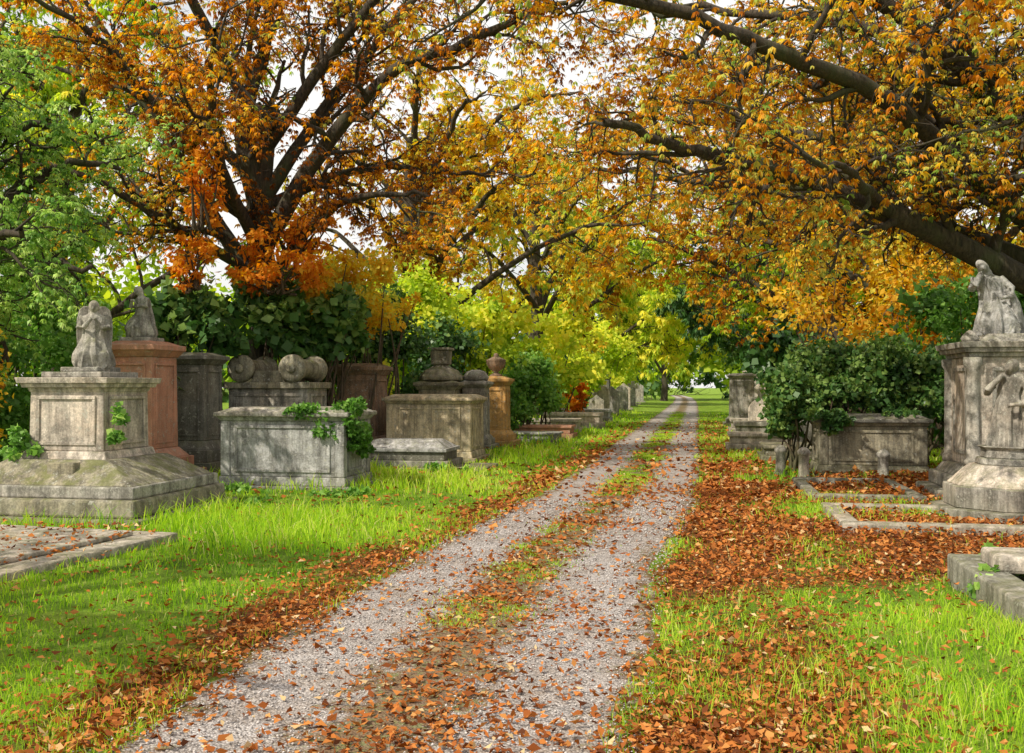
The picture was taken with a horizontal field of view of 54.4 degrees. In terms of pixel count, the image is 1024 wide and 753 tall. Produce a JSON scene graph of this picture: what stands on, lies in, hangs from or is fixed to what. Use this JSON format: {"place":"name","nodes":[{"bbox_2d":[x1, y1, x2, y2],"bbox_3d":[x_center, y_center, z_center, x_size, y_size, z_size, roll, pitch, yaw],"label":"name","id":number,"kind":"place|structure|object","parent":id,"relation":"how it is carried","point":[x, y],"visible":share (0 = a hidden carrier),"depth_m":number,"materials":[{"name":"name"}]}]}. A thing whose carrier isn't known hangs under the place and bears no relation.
{"place":"outdoors","nodes":[
{"label":"outdoors","id":0,"kind":"place"},
{"bbox_2d":[72,395,703,752],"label":"gravel path","id":1,"kind":"structure","parent":0,"point":[687,405],"depth_m":6.00,"materials":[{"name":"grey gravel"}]},
{"bbox_2d":[0,388,1023,752],"bbox_3d":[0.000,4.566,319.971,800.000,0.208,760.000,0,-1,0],"label":"ground","id":2,"kind":"structure","parent":0,"point":[708,400],"depth_m":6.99,"materials":[{"name":"green plant"}]},
{"bbox_2d":[0,329,13,447],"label":"orange shrub","id":3,"kind":"object","parent":2,"relation":"on","point":[2,384],"visible":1,"depth_m":14.11,"materials":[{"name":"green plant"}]},
{"bbox_2d":[0,189,126,452],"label":"green shrub","id":4,"kind":"object","parent":2,"relation":"on","point":[58,343],"visible":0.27,"depth_m":16.41,"materials":[{"name":"green plant"}]},
{"bbox_2d":[0,524,177,581],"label":"kerb slab","id":5,"kind":"structure","parent":2,"relation":"on","point":[144,539],"depth_m":8.78,"materials":[{"name":"stone"}]},
{"bbox_2d":[0,525,132,564],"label":"ledger","id":6,"kind":"object","parent":5,"relation":"on","point":[11,554],"visible":0.93,"depth_m":9.17,"materials":[{"name":"stone"}]},
{"bbox_2d":[0,6,203,400],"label":"green ash tree","id":7,"kind":"object","parent":2,"relation":"on","point":[55,211],"visible":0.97,"depth_m":14.92,"materials":[{"name":"green plant"}]},
{"bbox_2d":[0,300,237,528],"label":"angel monument","id":8,"kind":"object","parent":2,"relation":"on","point":[77,467],"visible":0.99,"depth_m":11.73,"materials":[{"name":"stone"}]},
{"bbox_2d":[0,401,130,463],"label":"ivy","id":9,"kind":"object","parent":8,"relation":"attached to","point":[19,436],"visible":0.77,"depth_m":11.65,"materials":[{"name":"green plant"}]},
{"bbox_2d":[0,0,292,371],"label":"oak tree","id":10,"kind":"object","parent":2,"relation":"on","point":[77,97],"visible":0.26,"depth_m":26.13,"materials":[{"name":"green plant"}]},
{"bbox_2d":[112,286,206,469],"bbox_3d":[-5.980,0.197,16.099,1.500,3.310,1.500,0,-1,10],"label":"red granite monument","id":11,"kind":"object","parent":2,"relation":"on","point":[141,349],"visible":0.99,"depth_m":15.92,"materials":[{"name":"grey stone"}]},
{"bbox_2d":[176,352,229,471],"bbox_3d":[-5.750,0.721,18.094,1.200,2.300,1.200,0,-1,11],"label":"dark stone monument","id":12,"kind":"object","parent":2,"relation":"on","point":[199,398],"visible":0.7,"depth_m":17.74,"materials":[{"name":"stone"}]},
{"bbox_2d":[117,266,373,409],"bbox_3d":[-5.317,-0.246,19.651,6.068,4.104,2.668,0,-1,-35],"label":"sycamore shrub","id":13,"kind":"object","parent":2,"relation":"on","point":[283,325],"visible":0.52,"depth_m":19.78,"materials":[{"name":"green plant"}]},
{"bbox_2d":[163,141,341,298],"bbox_3d":[-4.972,-2.882,19.275,3.776,2.754,2.189,1,-1,-43],"label":"maple sapling","id":14,"kind":"object","parent":2,"relation":"on","point":[308,269],"visible":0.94,"depth_m":19.12,"materials":[{"name":"orange plant"}]},
{"bbox_2d":[223,354,331,407],"bbox_3d":[-4.553,0.734,19.379,2.000,2.298,1.330,0,-1,10],"label":"scroll topped monument","id":15,"kind":"object","parent":2,"relation":"on","point":[273,383],"visible":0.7,"depth_m":18.91,"materials":[{"name":"stone"}]},
{"bbox_2d":[213,406,379,490],"bbox_3d":[-3.380,1.173,15.690,2.240,1.390,1.490,0,-1,10],"label":"chest tomb","id":16,"kind":"object","parent":2,"relation":"on","point":[268,443],"visible":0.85,"depth_m":15.11,"materials":[{"name":"grey stone"}]},
{"bbox_2d":[282,395,375,458],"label":"ivy","id":17,"kind":"object","parent":16,"relation":"attached to","point":[359,434],"visible":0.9,"depth_m":14.97,"materials":[{"name":"green plant"}]},
{"bbox_2d":[0,0,671,381],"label":"horse chestnut tree","id":18,"kind":"object","parent":2,"relation":"on","point":[258,132],"visible":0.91,"depth_m":19.62,"materials":[{"name":"orange plant"}]},
{"bbox_2d":[220,460,469,507],"bbox_3d":[-2.279,1.631,15.350,2.024,0.323,5.963,0,-1,38],"label":"ground ivy","id":19,"kind":"object","parent":2,"relation":"on","point":[336,492],"visible":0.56,"depth_m":14.13,"materials":[{"name":"green plant"}]},
{"bbox_2d":[287,243,423,409],"bbox_3d":[-3.729,-0.608,21.847,4.406,4.850,2.786,0,-1,-33],"label":"golden sapling","id":20,"kind":"object","parent":2,"relation":"on","point":[382,307],"visible":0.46,"depth_m":21.94,"materials":[{"name":"yellow plant"}]},
{"bbox_2d":[331,363,392,439],"bbox_3d":[-3.350,0.810,22.293,1.450,2.200,1.450,0,-1,11],"label":"brown stone monument","id":21,"kind":"object","parent":2,"relation":"on","point":[360,379],"visible":0.44,"depth_m":21.87,"materials":[{"name":"brown stone"}]},
{"bbox_2d":[10,291,744,394],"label":"distant woodland","id":22,"kind":"object","parent":2,"relation":"on","point":[717,367],"visible":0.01,"depth_m":105.86,"materials":[{"name":"green plant"}]},
{"bbox_2d":[305,280,491,397],"bbox_3d":[-3.006,-0.308,25.173,6.500,4.349,3.464,1,-1,-45],"label":"holly bush","id":23,"kind":"object","parent":2,"relation":"on","point":[412,345],"visible":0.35,"depth_m":24.85,"materials":[{"name":"green plant"}]},
{"bbox_2d":[118,281,743,402],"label":"distant woodland","id":24,"kind":"object","parent":2,"relation":"on","point":[700,380],"visible":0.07,"depth_m":117.45,"materials":[{"name":"green plant"}]},
{"bbox_2d":[370,438,497,470],"bbox_3d":[-1.685,1.540,19.132,2.600,0.680,1.500,0,-1,10],"label":"hipped tomb","id":25,"kind":"object","parent":2,"relation":"on","point":[410,451],"visible":0.54,"depth_m":18.72,"materials":[{"name":"stone"}]},
{"bbox_2d":[381,394,489,462],"bbox_3d":[-1.650,1.153,21.590,2.090,1.540,1.540,0,-1,10],"label":"cream chest tomb","id":26,"kind":"object","parent":2,"relation":"on","point":[456,419],"visible":0.66,"depth_m":20.98,"materials":[{"name":"stone"}]},
{"bbox_2d":[347,253,526,394],"bbox_3d":[-2.846,-0.830,27.206,4.126,5.426,8.528,0,-1,27],"label":"yellow green shrub","id":27,"kind":"object","parent":2,"relation":"on","point":[490,320],"visible":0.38,"depth_m":28.59,"materials":[{"name":"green plant"}]},
{"bbox_2d":[413,347,462,393],"bbox_3d":[-1.750,0.612,24.595,1.500,2.640,1.500,0,-1,10],"label":"urn monument","id":28,"kind":"object","parent":2,"relation":"on","point":[440,376],"visible":0.38,"depth_m":24.20,"materials":[{"name":"stone"}]},
{"bbox_2d":[460,370,498,448],"bbox_3d":[-0.900,0.884,24.793,1.000,2.100,1.000,0,-1,10],"label":"stone pedestal","id":29,"kind":"object","parent":2,"relation":"on","point":[476,382],"visible":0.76,"depth_m":24.53,"materials":[{"name":"stone"}]},
{"bbox_2d":[1,249,966,408],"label":"background hedge","id":30,"kind":"object","parent":2,"relation":"on","point":[124,292],"visible":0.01,"depth_m":34.01,"materials":[{"name":"green plant"}]},
{"bbox_2d":[280,9,720,390],"bbox_3d":[-1.712,-4.992,33.592,14.024,14.456,13.268,0,-1,-32],"label":"lime tree","id":31,"kind":"object","parent":2,"relation":"on","point":[478,134],"visible":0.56,"depth_m":32.98,"materials":[{"name":"yellow plant"}]},
{"bbox_2d":[486,353,520,446],"bbox_3d":[-0.420,0.667,26.195,1.150,2.560,1.150,0,-1,11],"label":"ochre urn monument","id":32,"kind":"object","parent":2,"relation":"on","point":[501,432],"visible":0.69,"depth_m":25.87,"materials":[{"name":"stone"}]},
{"bbox_2d":[0,419,1023,752],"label":"fallen leaves","id":33,"kind":"object","parent":2,"relation":"on","point":[736,489],"visible":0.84,"depth_m":6.49,"materials":[{"name":"orange plant"}]},
{"bbox_2d":[492,348,569,430],"bbox_3d":[0.117,0.507,31.065,3.364,2.889,2.295,0,-1,-39],"label":"ivy covered bush","id":34,"kind":"object","parent":2,"relation":"on","point":[526,387],"visible":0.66,"depth_m":30.94,"materials":[{"name":"green plant"}]},
{"bbox_2d":[513,431,564,442],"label":"ledger tomb","id":35,"kind":"object","parent":2,"relation":"on","point":[555,434],"visible":0.38,"depth_m":27.73,"materials":[{"name":"grey stone"}]},
{"bbox_2d":[514,424,577,438],"bbox_3d":[1.000,1.738,30.585,1.900,0.500,1.200,0,-1,10],"label":"ledger tomb","id":36,"kind":"object","parent":2,"relation":"on","point":[567,429],"visible":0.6,"depth_m":30.11,"materials":[{"name":"red stone"}]},
{"bbox_2d":[461,274,646,416],"bbox_3d":[4.631,-1.427,62.490,6.714,7.334,57.081,0,-1,11],"label":"yellow green shrub","id":37,"kind":"object","parent":2,"relation":"on","point":[560,335],"visible":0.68,"depth_m":39.48,"materials":[{"name":"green plant"}]},
{"bbox_2d":[524,418,583,431],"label":"ledger tomb","id":38,"kind":"object","parent":2,"relation":"on","point":[576,421],"visible":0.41,"depth_m":32.94,"materials":[{"name":"stone"}]},
{"bbox_2d":[389,70,736,417],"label":"lime tree","id":39,"kind":"object","parent":2,"relation":"on","point":[585,296],"visible":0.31,"depth_m":47.05,"materials":[{"name":"yellow plant"}]},
{"bbox_2d":[543,412,604,428],"bbox_3d":[2.300,1.703,37.486,2.300,0.700,1.400,0,-1,10],"label":"ledger tomb","id":40,"kind":"object","parent":2,"relation":"on","point":[594,419],"visible":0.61,"depth_m":36.80,"materials":[{"name":"stone"}]},
{"bbox_2d":[562,382,589,411],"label":"red shrub","id":41,"kind":"object","parent":2,"relation":"on","point":[575,404],"visible":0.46,"depth_m":41.32,"materials":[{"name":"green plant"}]},
{"bbox_2d":[559,348,602,408],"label":"dark green bush","id":42,"kind":"object","parent":2,"relation":"on","point":[565,356],"depth_m":67.38,"materials":[{"name":"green plant"}]},
{"bbox_2d":[565,409,612,422],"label":"ledger tomb","id":43,"kind":"object","parent":2,"relation":"on","point":[606,416],"visible":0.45,"depth_m":42.29,"materials":[{"name":"grey stone"}]},
{"bbox_2d":[589,395,603,408],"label":"headstone","id":44,"kind":"object","parent":2,"relation":"on","point":[596,401],"visible":0.3,"depth_m":45.97,"materials":[{"name":"grey stone"}]},
{"bbox_2d":[587,377,610,408],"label":"tall stone monument","id":45,"kind":"object","parent":2,"relation":"on","point":[608,385],"visible":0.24,"depth_m":62.37,"materials":[{"name":"stone"}]},
{"bbox_2d":[593,386,612,416],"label":"rounded headstone","id":46,"kind":"object","parent":2,"relation":"on","point":[603,393],"visible":0.3,"depth_m":48.92,"materials":[{"name":"stone"}]},
{"bbox_2d":[609,386,621,415],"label":"headstone","id":47,"kind":"object","parent":2,"relation":"on","point":[614,399],"visible":0.36,"depth_m":52.89,"materials":[{"name":"grey stone"}]},
{"bbox_2d":[616,386,629,411],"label":"rounded headstone","id":48,"kind":"object","parent":2,"relation":"on","point":[623,397],"visible":0.47,"depth_m":59.94,"materials":[{"name":"grey stone"}]},
{"bbox_2d":[508,197,741,379],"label":"oak tree","id":49,"kind":"object","parent":2,"relation":"on","point":[633,321],"visible":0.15,"depth_m":79.00,"materials":[{"name":"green plant"}]},
{"bbox_2d":[621,383,632,409],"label":"headstone","id":50,"kind":"object","parent":2,"relation":"on","point":[629,403],"visible":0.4,"depth_m":65.84,"materials":[{"name":"stone"}]},
{"bbox_2d":[627,384,637,405],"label":"headstone","id":51,"kind":"object","parent":2,"relation":"on","point":[632,395],"visible":0.33,"depth_m":74.88,"materials":[{"name":"grey stone"}]},
{"bbox_2d":[631,381,640,403],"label":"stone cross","id":52,"kind":"object","parent":2,"relation":"on","point":[634,385],"visible":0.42,"depth_m":83.83,"materials":[{"name":"stone"}]},
{"bbox_2d":[635,382,645,401],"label":"headstone","id":53,"kind":"object","parent":2,"relation":"on","point":[640,394],"visible":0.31,"depth_m":94.92,"materials":[{"name":"grey stone"}]},
{"bbox_2d":[614,266,709,400],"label":"oak tree","id":54,"kind":"object","parent":2,"relation":"on","point":[684,370],"visible":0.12,"depth_m":104.70,"materials":[{"name":"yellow plant"}]},
{"bbox_2d":[328,0,1023,308],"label":"horse chestnut tree","id":55,"kind":"object","parent":2,"relation":"on","point":[843,187],"visible":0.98,"depth_m":13.46,"materials":[{"name":"orange plant"}]},
{"bbox_2d":[728,418,747,430],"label":"ledger tomb","id":56,"kind":"object","parent":2,"relation":"on","point":[732,427],"visible":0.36,"depth_m":33.09,"materials":[{"name":"stone"}]},
{"bbox_2d":[723,373,756,425],"bbox_3d":[9.100,0.972,39.493,1.425,2.200,1.425,0,-1,11],"label":"tall stone monument","id":57,"kind":"object","parent":2,"relation":"on","point":[741,389],"visible":0.59,"depth_m":39.04,"materials":[{"name":"grey stone"}]},
{"bbox_2d":[733,421,768,431],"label":"ledger tomb","id":58,"kind":"object","parent":2,"relation":"on","point":[756,426],"visible":0.26,"depth_m":27.61,"materials":[{"name":"grey stone"}]},
{"bbox_2d":[748,399,766,420],"bbox_3d":[7.505,1.327,30.009,1.012,1.313,0.400,0,-3,15],"label":"rounded headstone","id":59,"kind":"object","parent":2,"relation":"on","point":[754,409],"visible":0.2,"depth_m":30.00,"materials":[{"name":"stone"}]},
{"bbox_2d":[751,391,763,402],"bbox_3d":[9.499,1.308,37.984,1.080,1.500,0.400,0,0,14],"label":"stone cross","id":60,"kind":"object","parent":2,"relation":"on","point":[760,395],"visible":0.23,"depth_m":37.94,"materials":[{"name":"grey stone"}]},
{"bbox_2d":[703,246,814,314],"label":"oak tree","id":61,"kind":"object","parent":2,"relation":"on","point":[714,304],"depth_m":99.97,"materials":[{"name":"orange plant"}]},
{"bbox_2d":[725,431,794,450],"bbox_3d":[6.200,1.657,24.585,1.800,0.550,1.100,0,-1,11],"label":"ledger tomb","id":62,"kind":"object","parent":2,"relation":"on","point":[743,439],"visible":0.41,"depth_m":24.18,"materials":[{"name":"stone"}]},
{"bbox_2d":[754,384,769,396],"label":"headstone","id":63,"kind":"object","parent":2,"relation":"on","point":[757,388],"visible":0.12,"depth_m":41.96,"materials":[{"name":"stone"}]},
{"bbox_2d":[650,214,883,367],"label":"oak tree","id":64,"kind":"object","parent":2,"relation":"on","point":[680,307],"visible":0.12,"depth_m":69.11,"materials":[{"name":"green plant"}]},
{"bbox_2d":[562,18,982,350],"bbox_3d":[8.343,-5.315,35.942,13.508,15.151,15.149,0,-1,-35],"label":"horse chestnut tree","id":65,"kind":"object","parent":2,"relation":"on","point":[664,164],"visible":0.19,"depth_m":36.76,"materials":[{"name":"orange plant"}]},
{"bbox_2d":[732,308,819,391],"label":"dark green bush","id":66,"kind":"object","parent":2,"relation":"on","point":[757,358],"visible":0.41,"depth_m":44.01,"materials":[{"name":"green plant"}]},
{"bbox_2d":[774,445,787,474],"bbox_3d":[4.800,1.548,17.786,0.235,0.640,0.235,0,-1,10],"label":"stone bollard","id":67,"kind":"object","parent":2,"relation":"on","point":[780,451],"visible":0.85,"depth_m":17.71,"materials":[{"name":"grey stone"}]},
{"bbox_2d":[643,159,919,343],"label":"lime tree","id":68,"kind":"object","parent":2,"relation":"on","point":[662,297],"visible":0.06,"depth_m":52.49,"materials":[{"name":"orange plant"}]},
{"bbox_2d":[757,442,811,460],"bbox_3d":[5.950,1.678,21.485,1.200,0.450,1.600,0,-1,10],"label":"ledger tomb","id":69,"kind":"object","parent":2,"relation":"on","point":[767,451],"visible":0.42,"depth_m":20.88,"materials":[{"name":"stone"}]},
{"bbox_2d":[564,0,1023,449],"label":"horse chestnut tree","id":70,"kind":"object","parent":2,"relation":"on","point":[1014,231],"visible":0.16,"depth_m":25.95,"materials":[{"name":"orange plant"}]},
{"bbox_2d":[797,447,810,476],"bbox_3d":[4.950,1.529,16.886,0.235,0.660,0.235,0,-1,10],"label":"stone bollard","id":71,"kind":"object","parent":2,"relation":"on","point":[803,453],"visible":0.77,"depth_m":16.81,"materials":[{"name":"grey stone"}]},
{"bbox_2d":[796,420,811,441],"bbox_3d":[6.802,1.367,22.597,0.945,1.092,0.400,0,-2,11],"label":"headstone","id":72,"kind":"object","parent":2,"relation":"on","point":[803,428],"visible":0.02,"depth_m":22.57,"materials":[{"name":"grey stone"}]},
{"bbox_2d":[755,329,952,471],"bbox_3d":[6.452,0.449,18.805,3.844,2.697,2.292,0,-1,0],"label":"ivy covered bush","id":73,"kind":"object","parent":2,"relation":"on","point":[885,373],"visible":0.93,"depth_m":18.39,"materials":[{"name":"green plant"}]},
{"bbox_2d":[792,477,926,501],"bbox_3d":[5.000,1.718,14.585,1.500,0.240,2.600,0,-1,10],"label":"kerbed grave","id":74,"kind":"object","parent":2,"relation":"on","point":[801,483],"visible":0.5,"depth_m":13.87,"materials":[{"name":"grey stone"}]},
{"bbox_2d":[809,413,933,475],"bbox_3d":[6.350,1.278,17.789,2.040,1.220,1.390,0,-1,10],"label":"dark chest tomb","id":75,"kind":"object","parent":2,"relation":"on","point":[866,437],"visible":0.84,"depth_m":17.24,"materials":[{"name":"stone"}]},
{"bbox_2d":[804,404,921,436],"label":"ivy","id":76,"kind":"object","parent":75,"relation":"on","point":[838,419],"visible":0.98,"depth_m":17.13,"materials":[{"name":"green plant"}]},
{"bbox_2d":[788,257,977,459],"bbox_3d":[9.115,-0.285,26.280,4.767,4.320,12.912,0,-1,0],"label":"dark green bush","id":77,"kind":"object","parent":2,"relation":"on","point":[937,294],"visible":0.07,"depth_m":21.24,"materials":[{"name":"green plant"}]},
{"bbox_2d":[876,449,889,475],"bbox_3d":[6.200,1.537,16.636,0.235,0.640,0.235,0,-1,10],"label":"stone bollard","id":78,"kind":"object","parent":2,"relation":"on","point":[882,455],"visible":0.72,"depth_m":16.57,"materials":[{"name":"grey stone"}]},
{"bbox_2d":[749,214,1023,451],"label":"golden shrub","id":79,"kind":"object","parent":2,"relation":"on","point":[891,294],"visible":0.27,"depth_m":23.80,"materials":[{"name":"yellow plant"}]},
{"bbox_2d":[821,502,1023,536],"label":"kerbed grave","id":80,"kind":"object","parent":2,"relation":"on","point":[846,520],"visible":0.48,"depth_m":10.50,"materials":[{"name":"stone"}]},
{"bbox_2d":[869,42,1023,264],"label":"oak tree","id":81,"kind":"object","parent":2,"relation":"on","point":[968,224],"visible":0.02,"depth_m":30.45,"materials":[{"name":"orange plant"}]},
{"bbox_2d":[916,260,1023,499],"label":"statue monument","id":82,"kind":"object","parent":2,"relation":"on","point":[985,350],"visible":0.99,"depth_m":13.53,"materials":[{"name":"grey stone"}]},
{"bbox_2d":[918,258,1023,353],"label":"green shrub","id":83,"kind":"object","parent":2,"relation":"on","point":[946,318],"visible":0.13,"depth_m":19.06,"materials":[{"name":"green plant"}]},
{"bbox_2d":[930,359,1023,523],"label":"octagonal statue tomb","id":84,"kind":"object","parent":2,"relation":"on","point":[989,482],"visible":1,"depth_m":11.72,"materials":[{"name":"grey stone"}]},
{"bbox_2d":[947,547,1023,623],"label":"kerbed grave","id":85,"kind":"object","parent":2,"relation":"on","point":[1004,585],"visible":0.7,"depth_m":7.38,"materials":[{"name":"grey stone"}]},
{"bbox_2d":[966,539,1023,599],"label":"ivy","id":86,"kind":"object","parent":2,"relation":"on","point":[973,588],"visible":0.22,"depth_m":7.42,"materials":[{"name":"green plant"}]},
{"bbox_2d":[0,0,1023,387],"label":"sky","id":87,"kind":"structure","parent":0,"point":[315,98],"materials":[{"name":"white"}]}
]}

